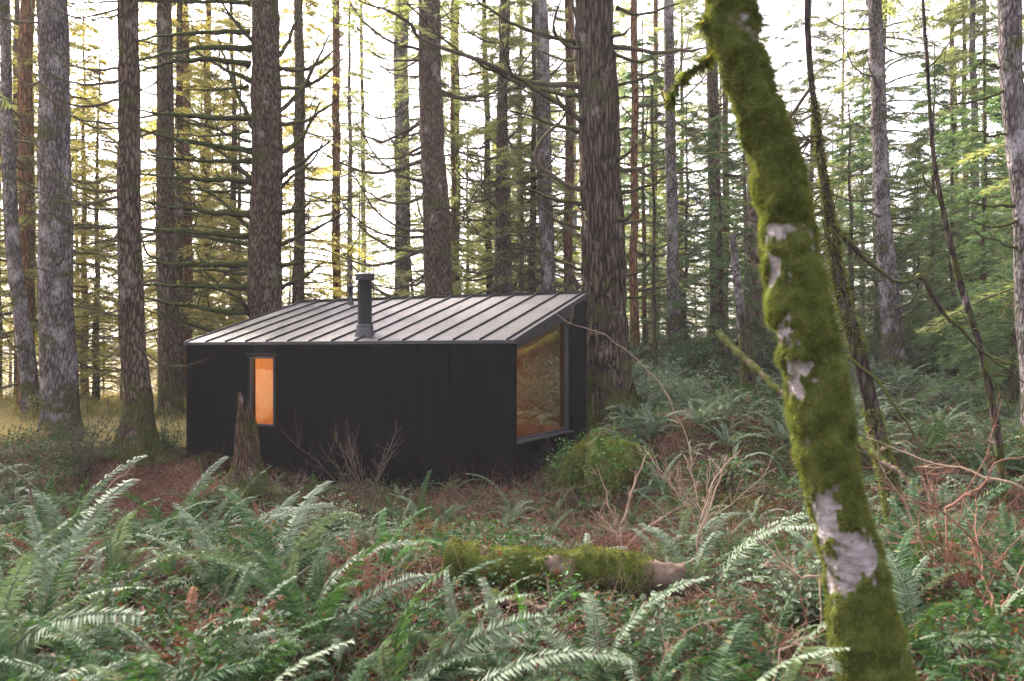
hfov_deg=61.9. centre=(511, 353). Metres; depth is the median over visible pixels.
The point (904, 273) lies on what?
conifer tree
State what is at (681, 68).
conifer tree
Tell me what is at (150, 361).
conifer tree
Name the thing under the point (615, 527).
dry stalk
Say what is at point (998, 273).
conifer tree
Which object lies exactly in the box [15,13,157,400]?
conifer tree
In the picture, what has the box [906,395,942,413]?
sword fern
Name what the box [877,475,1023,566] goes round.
sword fern
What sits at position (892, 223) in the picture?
conifer tree
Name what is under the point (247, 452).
jagged stump
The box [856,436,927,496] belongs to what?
fallen branch
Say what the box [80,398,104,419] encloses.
leafy bush
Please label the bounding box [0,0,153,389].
conifer tree
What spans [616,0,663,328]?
conifer tree
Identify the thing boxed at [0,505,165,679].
sword fern
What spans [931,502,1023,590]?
sword fern
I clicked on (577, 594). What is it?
leafy bush
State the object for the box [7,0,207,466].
conifer tree
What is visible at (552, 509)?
sword fern
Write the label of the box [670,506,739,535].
sword fern
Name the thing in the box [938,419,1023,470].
leafy bush
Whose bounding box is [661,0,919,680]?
leaning tree
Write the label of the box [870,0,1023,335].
conifer tree
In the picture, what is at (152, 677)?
sword fern
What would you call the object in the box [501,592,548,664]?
dry stalk
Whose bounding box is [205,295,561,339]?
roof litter
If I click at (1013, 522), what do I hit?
sword fern
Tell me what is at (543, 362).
end window
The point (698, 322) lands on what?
conifer tree
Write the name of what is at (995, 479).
bramble cane
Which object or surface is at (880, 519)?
sword fern
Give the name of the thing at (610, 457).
bush
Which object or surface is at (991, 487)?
sword fern
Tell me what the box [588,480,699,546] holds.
bare shrub
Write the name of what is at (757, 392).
sword fern
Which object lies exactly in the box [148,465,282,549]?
sword fern
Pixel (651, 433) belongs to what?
sword fern
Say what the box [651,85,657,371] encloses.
bare sapling
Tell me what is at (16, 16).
conifer tree
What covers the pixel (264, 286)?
conifer tree
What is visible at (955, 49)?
conifer tree
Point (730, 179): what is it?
conifer tree
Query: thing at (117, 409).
leafy bush
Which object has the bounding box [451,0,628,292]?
conifer tree
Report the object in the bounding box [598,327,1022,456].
fern carpet
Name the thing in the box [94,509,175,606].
sword fern
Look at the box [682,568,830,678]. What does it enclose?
bramble cane
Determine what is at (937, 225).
conifer tree
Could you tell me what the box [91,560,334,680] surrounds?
sword fern
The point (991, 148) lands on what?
conifer tree
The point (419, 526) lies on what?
dead fern
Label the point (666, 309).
conifer tree
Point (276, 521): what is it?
sword fern
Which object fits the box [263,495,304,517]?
sword fern
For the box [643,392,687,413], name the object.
sword fern
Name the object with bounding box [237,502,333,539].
sword fern
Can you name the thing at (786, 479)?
sword fern
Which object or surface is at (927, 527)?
sword fern
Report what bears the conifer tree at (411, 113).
on the ground at (672, 444)
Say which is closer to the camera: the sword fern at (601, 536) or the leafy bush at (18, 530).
the leafy bush at (18, 530)
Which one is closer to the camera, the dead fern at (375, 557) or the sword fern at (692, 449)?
the dead fern at (375, 557)
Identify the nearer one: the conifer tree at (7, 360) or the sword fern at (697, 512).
the sword fern at (697, 512)
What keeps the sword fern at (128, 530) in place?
on the ground at (672, 444)
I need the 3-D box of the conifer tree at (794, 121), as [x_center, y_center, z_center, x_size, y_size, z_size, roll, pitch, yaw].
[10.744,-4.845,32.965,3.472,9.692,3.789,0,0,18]
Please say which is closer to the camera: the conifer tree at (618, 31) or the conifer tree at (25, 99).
the conifer tree at (25, 99)
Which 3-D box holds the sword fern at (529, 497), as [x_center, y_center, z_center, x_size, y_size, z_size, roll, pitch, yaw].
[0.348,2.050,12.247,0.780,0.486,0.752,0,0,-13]
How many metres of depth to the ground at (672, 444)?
12.22 m
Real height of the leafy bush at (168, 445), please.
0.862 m
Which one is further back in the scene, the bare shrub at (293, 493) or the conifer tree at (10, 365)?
the conifer tree at (10, 365)
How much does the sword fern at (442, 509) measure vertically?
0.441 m
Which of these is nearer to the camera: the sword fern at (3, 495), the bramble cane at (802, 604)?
the bramble cane at (802, 604)
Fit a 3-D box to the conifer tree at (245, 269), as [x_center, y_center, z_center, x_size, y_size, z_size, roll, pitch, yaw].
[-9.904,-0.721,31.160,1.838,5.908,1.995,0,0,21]
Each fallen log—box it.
[441,536,685,596]
[715,329,783,396]
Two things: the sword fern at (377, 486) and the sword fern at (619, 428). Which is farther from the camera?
the sword fern at (619, 428)
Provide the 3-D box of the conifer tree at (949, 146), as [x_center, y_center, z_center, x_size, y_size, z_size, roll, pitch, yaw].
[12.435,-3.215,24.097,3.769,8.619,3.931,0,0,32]
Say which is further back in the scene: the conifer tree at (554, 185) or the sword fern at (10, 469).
the conifer tree at (554, 185)
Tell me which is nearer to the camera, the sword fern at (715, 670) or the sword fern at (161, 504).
the sword fern at (715, 670)
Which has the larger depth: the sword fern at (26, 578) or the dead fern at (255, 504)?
the dead fern at (255, 504)
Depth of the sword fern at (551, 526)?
10.24 m
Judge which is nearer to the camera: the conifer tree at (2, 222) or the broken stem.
the broken stem
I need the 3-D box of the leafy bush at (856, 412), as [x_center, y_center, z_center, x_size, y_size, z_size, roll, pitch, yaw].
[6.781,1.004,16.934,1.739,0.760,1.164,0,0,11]
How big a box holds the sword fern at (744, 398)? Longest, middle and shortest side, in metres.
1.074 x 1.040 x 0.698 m
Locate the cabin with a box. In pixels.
[184,262,588,489]
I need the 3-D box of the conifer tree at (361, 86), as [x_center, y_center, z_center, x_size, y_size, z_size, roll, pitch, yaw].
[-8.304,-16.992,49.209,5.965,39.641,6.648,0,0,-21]
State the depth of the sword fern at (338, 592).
4.93 m
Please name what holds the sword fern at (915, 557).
on the ground at (672, 444)
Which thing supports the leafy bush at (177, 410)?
on the ground at (672, 444)
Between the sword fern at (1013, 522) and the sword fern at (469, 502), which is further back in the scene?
the sword fern at (469, 502)
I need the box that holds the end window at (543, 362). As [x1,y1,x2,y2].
[517,317,573,444]
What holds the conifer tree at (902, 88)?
on the ground at (672, 444)
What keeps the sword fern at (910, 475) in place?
on the ground at (672, 444)
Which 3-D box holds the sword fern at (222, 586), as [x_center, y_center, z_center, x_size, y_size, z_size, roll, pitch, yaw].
[-2.105,1.459,5.916,1.033,0.730,1.111,0,0,0]
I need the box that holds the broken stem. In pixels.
[738,312,757,402]
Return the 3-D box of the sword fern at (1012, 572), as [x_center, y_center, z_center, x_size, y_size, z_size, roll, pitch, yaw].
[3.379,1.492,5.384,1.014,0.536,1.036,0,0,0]
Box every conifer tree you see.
[0,0,77,398]
[0,0,101,394]
[0,0,101,416]
[0,0,102,419]
[0,0,151,442]
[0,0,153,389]
[0,91,17,109]
[0,154,38,364]
[0,348,7,383]
[1,11,94,370]
[1,77,99,366]
[1,217,13,387]
[1,223,13,380]
[2,346,12,391]
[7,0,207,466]
[13,74,117,383]
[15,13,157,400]
[26,2,304,406]
[35,44,157,404]
[71,0,369,331]
[73,2,250,426]
[85,2,249,353]
[90,304,119,394]
[100,265,150,400]
[106,304,157,384]
[111,13,228,366]
[118,14,246,361]
[140,4,246,395]
[141,4,246,334]
[143,227,157,384]
[144,0,328,351]
[145,312,157,396]
[148,291,157,395]
[193,69,283,336]
[194,85,250,325]
[204,0,375,332]
[217,0,376,318]
[222,259,247,322]
[282,189,312,301]
[283,0,423,297]
[288,0,379,298]
[306,0,548,296]
[309,34,360,290]
[310,2,413,298]
[329,124,393,298]
[343,0,454,296]
[345,0,498,296]
[358,0,708,431]
[363,0,423,294]
[367,239,384,296]
[379,0,524,294]
[410,1,496,285]
[410,107,475,295]
[413,0,578,294]
[421,0,562,293]
[447,3,581,293]
[450,126,494,294]
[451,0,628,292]
[461,197,481,287]
[464,113,526,287]
[468,7,579,292]
[470,145,526,293]
[473,48,563,292]
[482,0,579,278]
[482,0,581,293]
[503,0,628,290]
[510,1,561,290]
[512,103,580,290]
[522,0,620,284]
[536,0,695,325]
[557,0,620,278]
[557,0,718,352]
[562,0,663,267]
[576,149,581,284]
[613,2,639,273]
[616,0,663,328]
[619,0,708,331]
[619,0,746,352]
[619,20,708,343]
[620,135,646,315]
[624,72,697,341]
[626,0,743,330]
[627,0,805,328]
[627,186,666,337]
[638,91,735,340]
[639,0,664,300]
[646,200,697,330]
[647,0,746,343]
[661,96,778,365]
[675,92,837,359]
[683,37,772,346]
[688,41,742,330]
[688,233,709,336]
[694,216,709,331]
[706,34,778,310]
[728,189,739,325]
[766,103,831,332]
[773,0,872,325]
[784,0,941,376]
[789,0,1007,342]
[813,112,869,320]
[816,0,871,337]
[816,104,927,352]
[824,46,911,332]
[836,69,943,351]
[853,118,916,331]
[868,44,988,351]
[868,124,963,341]
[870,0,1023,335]
[872,127,950,332]
[893,138,931,323]
[899,0,1013,332]
[900,86,1012,371]
[904,48,1023,430]
[907,35,1019,383]
[914,19,1023,334]
[923,167,970,340]
[931,0,1011,332]
[936,0,1022,328]
[941,0,1023,450]
[951,61,1023,385]
[980,0,1023,327]
[986,135,1012,329]
[987,180,1012,334]
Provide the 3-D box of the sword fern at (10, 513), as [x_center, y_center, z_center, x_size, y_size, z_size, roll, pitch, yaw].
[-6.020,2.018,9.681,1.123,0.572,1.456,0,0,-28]
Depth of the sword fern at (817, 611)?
5.34 m
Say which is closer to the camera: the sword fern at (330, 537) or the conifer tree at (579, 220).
the sword fern at (330, 537)
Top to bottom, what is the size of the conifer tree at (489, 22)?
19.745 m
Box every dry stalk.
[0,453,37,572]
[91,579,172,673]
[106,456,144,524]
[291,605,356,676]
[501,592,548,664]
[530,298,697,488]
[582,465,617,549]
[619,455,645,551]
[658,589,738,680]
[696,455,726,568]
[699,424,740,558]
[743,516,821,645]
[773,624,826,680]
[942,435,1023,600]
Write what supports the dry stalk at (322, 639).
on the ground at (672, 444)
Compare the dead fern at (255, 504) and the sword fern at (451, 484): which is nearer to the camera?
the dead fern at (255, 504)
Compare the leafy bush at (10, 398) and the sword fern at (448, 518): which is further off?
the leafy bush at (10, 398)
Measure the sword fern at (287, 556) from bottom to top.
1.019 m
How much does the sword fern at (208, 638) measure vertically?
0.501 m
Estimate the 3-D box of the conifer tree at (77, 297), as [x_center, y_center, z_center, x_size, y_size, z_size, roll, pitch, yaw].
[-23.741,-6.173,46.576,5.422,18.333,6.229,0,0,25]
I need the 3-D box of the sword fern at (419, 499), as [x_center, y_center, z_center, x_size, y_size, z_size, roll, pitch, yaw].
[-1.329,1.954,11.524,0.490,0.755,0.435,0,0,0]
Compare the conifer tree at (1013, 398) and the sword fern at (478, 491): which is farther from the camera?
the conifer tree at (1013, 398)
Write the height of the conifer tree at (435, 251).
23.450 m
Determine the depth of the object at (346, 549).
6.71 m
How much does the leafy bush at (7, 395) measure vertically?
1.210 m
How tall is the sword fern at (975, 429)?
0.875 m
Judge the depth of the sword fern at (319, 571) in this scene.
5.28 m
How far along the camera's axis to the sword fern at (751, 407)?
15.27 m
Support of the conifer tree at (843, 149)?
on the ground at (672, 444)
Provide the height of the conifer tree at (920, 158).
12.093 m
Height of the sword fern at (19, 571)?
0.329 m
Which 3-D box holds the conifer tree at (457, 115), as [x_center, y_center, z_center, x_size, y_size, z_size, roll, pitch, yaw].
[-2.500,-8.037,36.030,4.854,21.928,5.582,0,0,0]
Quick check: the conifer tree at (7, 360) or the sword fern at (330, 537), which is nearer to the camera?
the sword fern at (330, 537)
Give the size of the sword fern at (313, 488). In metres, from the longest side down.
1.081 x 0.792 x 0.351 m
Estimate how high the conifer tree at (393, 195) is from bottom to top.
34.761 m
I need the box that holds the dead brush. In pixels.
[386,376,1023,586]
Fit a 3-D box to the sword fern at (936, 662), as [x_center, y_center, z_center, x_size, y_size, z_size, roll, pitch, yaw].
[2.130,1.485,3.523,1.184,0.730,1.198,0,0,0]
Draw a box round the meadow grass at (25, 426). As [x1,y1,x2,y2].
[0,386,185,447]
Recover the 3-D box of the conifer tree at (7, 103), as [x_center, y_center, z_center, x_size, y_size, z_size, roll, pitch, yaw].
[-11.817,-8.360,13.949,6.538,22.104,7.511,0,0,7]
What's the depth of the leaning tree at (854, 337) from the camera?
9.48 m
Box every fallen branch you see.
[453,585,549,613]
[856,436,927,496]
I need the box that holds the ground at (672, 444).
[0,340,1023,680]
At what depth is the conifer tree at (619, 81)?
79.86 m
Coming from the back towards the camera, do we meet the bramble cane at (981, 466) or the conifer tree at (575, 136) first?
the conifer tree at (575, 136)
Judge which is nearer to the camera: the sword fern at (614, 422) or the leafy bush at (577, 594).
the leafy bush at (577, 594)
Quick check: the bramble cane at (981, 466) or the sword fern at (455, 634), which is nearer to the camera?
the sword fern at (455, 634)
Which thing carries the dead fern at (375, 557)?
on the ground at (672, 444)
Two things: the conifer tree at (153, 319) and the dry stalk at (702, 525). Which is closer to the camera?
the dry stalk at (702, 525)
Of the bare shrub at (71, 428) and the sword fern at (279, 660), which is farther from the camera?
the bare shrub at (71, 428)
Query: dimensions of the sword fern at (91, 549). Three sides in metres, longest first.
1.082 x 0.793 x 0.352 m
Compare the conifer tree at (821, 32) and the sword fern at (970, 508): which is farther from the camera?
the conifer tree at (821, 32)
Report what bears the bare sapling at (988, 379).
on the ground at (672, 444)
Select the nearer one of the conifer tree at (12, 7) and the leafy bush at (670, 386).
the leafy bush at (670, 386)
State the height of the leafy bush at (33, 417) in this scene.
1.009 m
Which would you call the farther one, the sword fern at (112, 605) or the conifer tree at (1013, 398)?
the conifer tree at (1013, 398)
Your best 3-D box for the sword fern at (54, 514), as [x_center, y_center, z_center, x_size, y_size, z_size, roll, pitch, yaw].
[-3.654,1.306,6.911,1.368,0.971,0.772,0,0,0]
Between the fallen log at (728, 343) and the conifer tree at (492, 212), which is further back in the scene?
the conifer tree at (492, 212)
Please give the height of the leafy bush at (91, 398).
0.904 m
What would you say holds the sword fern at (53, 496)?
on the ground at (672, 444)
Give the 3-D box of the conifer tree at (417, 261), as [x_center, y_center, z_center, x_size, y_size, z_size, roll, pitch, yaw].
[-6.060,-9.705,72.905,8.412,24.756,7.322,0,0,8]
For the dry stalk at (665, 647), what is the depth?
4.22 m
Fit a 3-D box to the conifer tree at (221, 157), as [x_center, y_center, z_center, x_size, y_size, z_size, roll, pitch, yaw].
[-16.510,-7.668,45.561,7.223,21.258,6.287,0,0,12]
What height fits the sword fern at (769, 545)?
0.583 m
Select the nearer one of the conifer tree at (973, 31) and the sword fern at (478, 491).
the sword fern at (478, 491)
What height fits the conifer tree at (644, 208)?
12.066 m
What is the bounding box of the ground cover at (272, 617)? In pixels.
[0,333,1023,680]
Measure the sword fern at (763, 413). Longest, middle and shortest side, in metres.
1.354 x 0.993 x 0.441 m
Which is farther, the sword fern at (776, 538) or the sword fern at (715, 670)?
the sword fern at (776, 538)
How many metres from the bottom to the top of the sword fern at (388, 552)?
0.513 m
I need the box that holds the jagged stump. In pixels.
[204,392,290,501]
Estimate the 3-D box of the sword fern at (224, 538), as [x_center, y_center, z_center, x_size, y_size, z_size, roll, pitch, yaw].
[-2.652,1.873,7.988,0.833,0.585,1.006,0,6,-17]
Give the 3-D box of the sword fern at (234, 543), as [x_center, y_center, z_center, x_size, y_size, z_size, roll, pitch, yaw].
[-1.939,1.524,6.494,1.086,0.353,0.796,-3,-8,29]
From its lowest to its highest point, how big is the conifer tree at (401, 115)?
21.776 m
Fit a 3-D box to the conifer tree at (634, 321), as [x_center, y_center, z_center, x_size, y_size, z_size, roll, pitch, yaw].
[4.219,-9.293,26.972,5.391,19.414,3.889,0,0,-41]
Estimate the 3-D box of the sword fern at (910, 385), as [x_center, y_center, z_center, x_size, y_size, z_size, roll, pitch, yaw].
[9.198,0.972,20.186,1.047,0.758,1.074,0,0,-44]
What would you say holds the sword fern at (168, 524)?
on the ground at (672, 444)
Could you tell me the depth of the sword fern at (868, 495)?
11.10 m
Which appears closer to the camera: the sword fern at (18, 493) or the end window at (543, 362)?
the sword fern at (18, 493)
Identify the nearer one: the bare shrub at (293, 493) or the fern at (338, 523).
the fern at (338, 523)
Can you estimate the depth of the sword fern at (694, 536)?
8.72 m
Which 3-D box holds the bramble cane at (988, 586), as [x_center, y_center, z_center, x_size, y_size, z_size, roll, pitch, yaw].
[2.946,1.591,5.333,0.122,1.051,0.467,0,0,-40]
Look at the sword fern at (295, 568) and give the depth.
5.79 m
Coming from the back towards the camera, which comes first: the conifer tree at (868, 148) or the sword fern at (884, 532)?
the conifer tree at (868, 148)
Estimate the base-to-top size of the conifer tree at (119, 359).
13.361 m
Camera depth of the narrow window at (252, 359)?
16.28 m
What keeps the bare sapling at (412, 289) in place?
on the ground at (672, 444)
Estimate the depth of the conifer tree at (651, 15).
86.45 m
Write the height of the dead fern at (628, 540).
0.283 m
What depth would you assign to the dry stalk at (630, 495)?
8.59 m
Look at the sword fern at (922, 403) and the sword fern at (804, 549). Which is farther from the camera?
the sword fern at (922, 403)
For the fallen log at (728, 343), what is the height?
1.550 m
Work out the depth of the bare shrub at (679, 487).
10.51 m
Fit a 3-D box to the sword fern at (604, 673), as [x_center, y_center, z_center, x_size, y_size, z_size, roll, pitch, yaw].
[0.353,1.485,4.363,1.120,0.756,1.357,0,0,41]
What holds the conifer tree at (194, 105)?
on the ground at (672, 444)
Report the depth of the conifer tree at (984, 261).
22.02 m
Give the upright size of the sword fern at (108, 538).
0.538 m
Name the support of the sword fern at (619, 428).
on the ground at (672, 444)
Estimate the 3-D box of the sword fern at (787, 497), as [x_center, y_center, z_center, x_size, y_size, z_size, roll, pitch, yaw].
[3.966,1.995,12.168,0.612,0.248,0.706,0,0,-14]
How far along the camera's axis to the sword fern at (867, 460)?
13.88 m
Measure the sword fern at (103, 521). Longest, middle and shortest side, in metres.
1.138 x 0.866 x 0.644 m
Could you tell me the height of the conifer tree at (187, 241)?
21.476 m
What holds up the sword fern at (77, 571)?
on the ground at (672, 444)
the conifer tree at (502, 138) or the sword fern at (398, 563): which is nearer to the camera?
the sword fern at (398, 563)
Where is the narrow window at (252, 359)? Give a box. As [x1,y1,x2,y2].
[250,357,274,425]
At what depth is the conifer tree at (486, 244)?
32.88 m
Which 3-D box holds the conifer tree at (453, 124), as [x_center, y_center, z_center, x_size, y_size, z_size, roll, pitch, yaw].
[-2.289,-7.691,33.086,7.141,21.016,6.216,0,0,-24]
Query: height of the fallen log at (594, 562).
0.399 m
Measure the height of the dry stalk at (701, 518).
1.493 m
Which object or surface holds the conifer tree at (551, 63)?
on the ground at (672, 444)
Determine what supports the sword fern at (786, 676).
on the ground at (672, 444)
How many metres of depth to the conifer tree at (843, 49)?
52.48 m
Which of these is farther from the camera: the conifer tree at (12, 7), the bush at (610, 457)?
the conifer tree at (12, 7)
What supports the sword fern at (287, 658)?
on the ground at (672, 444)
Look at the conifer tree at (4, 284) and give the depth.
29.83 m
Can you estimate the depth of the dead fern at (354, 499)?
12.47 m
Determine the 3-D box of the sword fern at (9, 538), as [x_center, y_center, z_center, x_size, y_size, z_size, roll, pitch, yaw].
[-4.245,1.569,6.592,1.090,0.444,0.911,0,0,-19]
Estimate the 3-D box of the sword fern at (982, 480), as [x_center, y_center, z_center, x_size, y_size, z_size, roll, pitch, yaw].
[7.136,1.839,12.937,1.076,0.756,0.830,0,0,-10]
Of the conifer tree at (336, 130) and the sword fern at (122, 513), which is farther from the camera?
the conifer tree at (336, 130)
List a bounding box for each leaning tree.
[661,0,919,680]
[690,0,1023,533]
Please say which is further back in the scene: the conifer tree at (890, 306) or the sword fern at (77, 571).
the conifer tree at (890, 306)
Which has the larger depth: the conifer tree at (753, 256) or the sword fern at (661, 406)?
the conifer tree at (753, 256)
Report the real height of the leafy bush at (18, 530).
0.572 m
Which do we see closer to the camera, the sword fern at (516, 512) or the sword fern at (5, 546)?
the sword fern at (5, 546)
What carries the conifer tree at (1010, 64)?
on the ground at (672, 444)
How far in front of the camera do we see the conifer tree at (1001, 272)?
20.44 m
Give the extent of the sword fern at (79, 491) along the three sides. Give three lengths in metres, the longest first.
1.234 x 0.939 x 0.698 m
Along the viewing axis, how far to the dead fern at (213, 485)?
13.78 m
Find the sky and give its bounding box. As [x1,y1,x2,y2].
[1,0,1023,363]
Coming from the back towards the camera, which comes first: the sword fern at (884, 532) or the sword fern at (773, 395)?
the sword fern at (773, 395)
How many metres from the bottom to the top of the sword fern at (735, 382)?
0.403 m
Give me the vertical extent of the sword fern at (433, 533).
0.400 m
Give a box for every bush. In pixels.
[0,378,16,405]
[0,390,39,426]
[0,391,16,405]
[0,513,96,558]
[40,415,144,471]
[80,387,112,404]
[80,388,123,420]
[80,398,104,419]
[156,414,185,451]
[161,386,185,420]
[530,563,600,612]
[540,426,658,502]
[611,398,689,428]
[616,579,741,663]
[631,351,726,407]
[649,330,756,384]
[674,450,774,488]
[727,543,826,625]
[753,333,778,357]
[851,386,903,418]
[871,466,987,514]
[899,367,994,408]
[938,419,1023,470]
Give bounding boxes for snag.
[729,234,745,377]
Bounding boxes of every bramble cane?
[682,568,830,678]
[780,523,812,646]
[866,431,938,589]
[867,437,1023,577]
[872,482,1022,606]
[939,391,1001,582]
[979,533,1023,625]
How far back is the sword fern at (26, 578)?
5.39 m
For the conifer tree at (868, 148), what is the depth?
46.21 m
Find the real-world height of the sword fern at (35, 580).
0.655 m
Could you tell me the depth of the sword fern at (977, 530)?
7.44 m
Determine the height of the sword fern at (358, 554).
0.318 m
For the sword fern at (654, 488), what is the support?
on the ground at (672, 444)
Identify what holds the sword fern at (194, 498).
on the ground at (672, 444)
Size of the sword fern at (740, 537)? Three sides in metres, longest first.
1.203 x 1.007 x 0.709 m
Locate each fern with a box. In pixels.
[0,455,146,571]
[0,464,34,482]
[0,466,42,493]
[0,472,41,507]
[0,478,138,658]
[0,503,36,536]
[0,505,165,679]
[0,509,22,544]
[0,511,61,558]
[0,520,35,565]
[0,531,45,578]
[0,538,90,617]
[0,560,62,599]
[0,606,127,680]
[0,612,288,680]
[1,490,58,514]
[1,498,28,522]
[1,579,38,649]
[2,508,106,555]
[3,480,92,515]
[4,528,134,601]
[12,611,142,675]
[13,605,117,680]
[15,526,109,565]
[47,476,115,508]
[48,552,148,628]
[54,498,196,553]
[70,536,165,602]
[78,480,216,553]
[82,503,139,531]
[84,639,354,680]
[90,586,242,678]
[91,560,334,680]
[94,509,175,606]
[96,456,228,546]
[100,511,149,538]
[100,512,146,555]
[109,506,209,540]
[110,511,224,594]
[115,616,288,680]
[125,500,166,524]
[134,503,265,621]
[141,480,360,590]
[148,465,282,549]
[150,496,230,526]
[156,489,240,518]
[182,488,243,542]
[183,516,253,552]
[185,533,437,680]
[188,591,310,639]
[196,533,312,574]
[201,477,221,494]
[210,537,416,646]
[211,492,264,520]
[216,627,331,680]
[218,518,332,609]
[223,506,321,532]
[228,491,299,523]
[232,501,279,534]
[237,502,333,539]
[238,517,328,556]
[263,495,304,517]
[271,517,364,553]
[274,492,399,536]
[279,522,324,550]
[290,475,346,494]
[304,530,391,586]
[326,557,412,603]
[333,542,382,566]
[338,495,373,512]
[343,511,408,546]
[348,651,429,680]
[350,551,442,569]
[354,551,416,582]
[357,497,412,517]
[364,478,392,491]
[373,558,577,680]
[375,506,445,570]
[376,546,445,567]
[377,570,556,680]
[388,501,424,529]
[389,485,417,498]
[389,525,431,539]
[391,518,465,549]
[393,528,428,560]
[398,470,431,523]
[407,515,435,530]
[411,577,592,680]
[417,548,444,565]
[423,505,472,524]
[427,475,483,491]
[435,488,461,516]
[446,521,533,547]
[460,495,481,507]
[465,473,537,525]
[465,483,490,500]
[478,646,632,680]
[483,576,720,680]
[508,585,530,636]
[510,479,557,510]
[512,509,574,541]
[520,524,545,547]
[527,486,581,522]
[530,533,627,550]
[564,486,618,510]
[574,521,645,541]
[599,415,625,428]
[602,493,672,525]
[608,425,627,439]
[608,612,851,680]
[609,528,644,551]
[627,454,692,494]
[628,529,709,561]
[628,610,843,680]
[630,405,680,437]
[631,488,768,554]
[634,648,744,680]
[635,467,708,514]
[638,523,794,586]
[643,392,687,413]
[645,453,676,472]
[648,634,696,680]
[655,408,689,423]
[660,516,708,542]
[665,556,697,598]
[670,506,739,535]
[676,504,787,563]
[677,496,728,524]
[679,439,707,456]
[701,379,743,401]
[701,535,818,578]
[704,516,751,549]
[707,440,773,476]
[711,415,745,439]
[712,376,740,388]
[713,512,815,605]
[713,536,815,579]
[715,386,761,408]
[720,388,774,399]
[723,393,772,417]
[723,569,826,653]
[725,495,790,526]
[732,471,771,491]
[744,549,822,601]
[752,522,817,566]
[752,580,900,623]
[755,400,781,421]
[755,443,786,459]
[757,381,780,400]
[758,502,813,533]
[763,456,802,488]
[765,511,810,542]
[768,480,806,514]
[774,517,913,571]
[776,429,791,447]
[779,485,805,500]
[791,525,1023,661]
[796,473,879,499]
[796,621,934,675]
[812,597,1007,680]
[858,424,908,453]
[858,454,873,464]
[862,469,945,484]
[865,490,882,510]
[872,503,962,530]
[875,498,964,544]
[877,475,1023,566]
[878,515,906,538]
[879,382,911,404]
[879,506,1005,551]
[884,527,998,588]
[885,421,930,443]
[887,492,966,622]
[890,379,922,399]
[891,428,964,458]
[891,443,953,468]
[899,405,923,420]
[903,487,958,522]
[905,626,973,680]
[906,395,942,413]
[906,405,974,444]
[909,535,1020,587]
[914,462,961,487]
[918,474,982,505]
[924,441,1011,469]
[926,487,1023,558]
[928,587,1023,658]
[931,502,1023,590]
[932,359,971,378]
[940,413,1008,458]
[941,450,1022,485]
[944,489,999,523]
[944,552,1023,609]
[948,495,1022,572]
[948,496,999,535]
[948,607,1023,680]
[959,517,1023,548]
[972,515,1022,544]
[976,471,1023,497]
[1006,452,1023,468]
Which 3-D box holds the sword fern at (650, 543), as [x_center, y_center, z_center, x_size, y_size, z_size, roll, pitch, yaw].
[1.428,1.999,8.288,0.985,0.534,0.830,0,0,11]
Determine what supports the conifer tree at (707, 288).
on the ground at (672, 444)
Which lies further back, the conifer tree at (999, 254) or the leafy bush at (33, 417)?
the conifer tree at (999, 254)
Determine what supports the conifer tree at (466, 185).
on the ground at (672, 444)
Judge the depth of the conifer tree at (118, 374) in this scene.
33.70 m
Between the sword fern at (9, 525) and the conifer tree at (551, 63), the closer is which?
the sword fern at (9, 525)
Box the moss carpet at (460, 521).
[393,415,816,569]
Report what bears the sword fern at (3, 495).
on the ground at (672, 444)
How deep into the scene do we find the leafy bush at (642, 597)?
4.87 m
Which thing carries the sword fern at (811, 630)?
on the ground at (672, 444)
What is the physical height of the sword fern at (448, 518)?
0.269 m
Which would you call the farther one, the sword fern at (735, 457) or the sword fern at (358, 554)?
the sword fern at (735, 457)
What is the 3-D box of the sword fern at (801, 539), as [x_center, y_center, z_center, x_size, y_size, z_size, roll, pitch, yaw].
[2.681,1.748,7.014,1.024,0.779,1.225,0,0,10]
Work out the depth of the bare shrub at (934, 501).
7.37 m
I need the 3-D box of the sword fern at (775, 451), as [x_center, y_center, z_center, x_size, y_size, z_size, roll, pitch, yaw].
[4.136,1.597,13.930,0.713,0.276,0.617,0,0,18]
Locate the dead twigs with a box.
[0,402,1023,680]
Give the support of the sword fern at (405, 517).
on the ground at (672, 444)
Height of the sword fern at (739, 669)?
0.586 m
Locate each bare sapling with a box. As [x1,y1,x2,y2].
[410,262,413,295]
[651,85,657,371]
[886,0,1015,525]
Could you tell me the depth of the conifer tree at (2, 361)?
32.38 m
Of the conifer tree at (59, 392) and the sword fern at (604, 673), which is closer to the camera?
the sword fern at (604, 673)
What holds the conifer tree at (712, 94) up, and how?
on the ground at (672, 444)
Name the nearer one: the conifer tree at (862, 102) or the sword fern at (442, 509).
the sword fern at (442, 509)
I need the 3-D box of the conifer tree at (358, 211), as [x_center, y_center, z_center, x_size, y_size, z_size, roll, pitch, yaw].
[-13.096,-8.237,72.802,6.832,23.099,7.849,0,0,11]
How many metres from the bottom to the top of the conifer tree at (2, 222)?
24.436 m
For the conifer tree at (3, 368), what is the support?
on the ground at (672, 444)
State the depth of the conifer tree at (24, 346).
23.39 m
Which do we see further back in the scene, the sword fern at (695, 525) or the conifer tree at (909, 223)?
the conifer tree at (909, 223)
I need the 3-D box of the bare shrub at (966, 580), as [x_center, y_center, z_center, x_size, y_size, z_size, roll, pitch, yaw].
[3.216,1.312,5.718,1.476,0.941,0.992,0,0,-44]
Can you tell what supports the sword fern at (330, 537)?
on the ground at (672, 444)
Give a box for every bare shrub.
[0,396,73,504]
[62,378,116,463]
[272,466,313,506]
[275,416,401,516]
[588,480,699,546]
[628,443,778,528]
[859,443,1023,560]
[882,488,1023,617]
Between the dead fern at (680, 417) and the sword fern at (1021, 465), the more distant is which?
the dead fern at (680, 417)
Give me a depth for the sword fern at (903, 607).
5.00 m

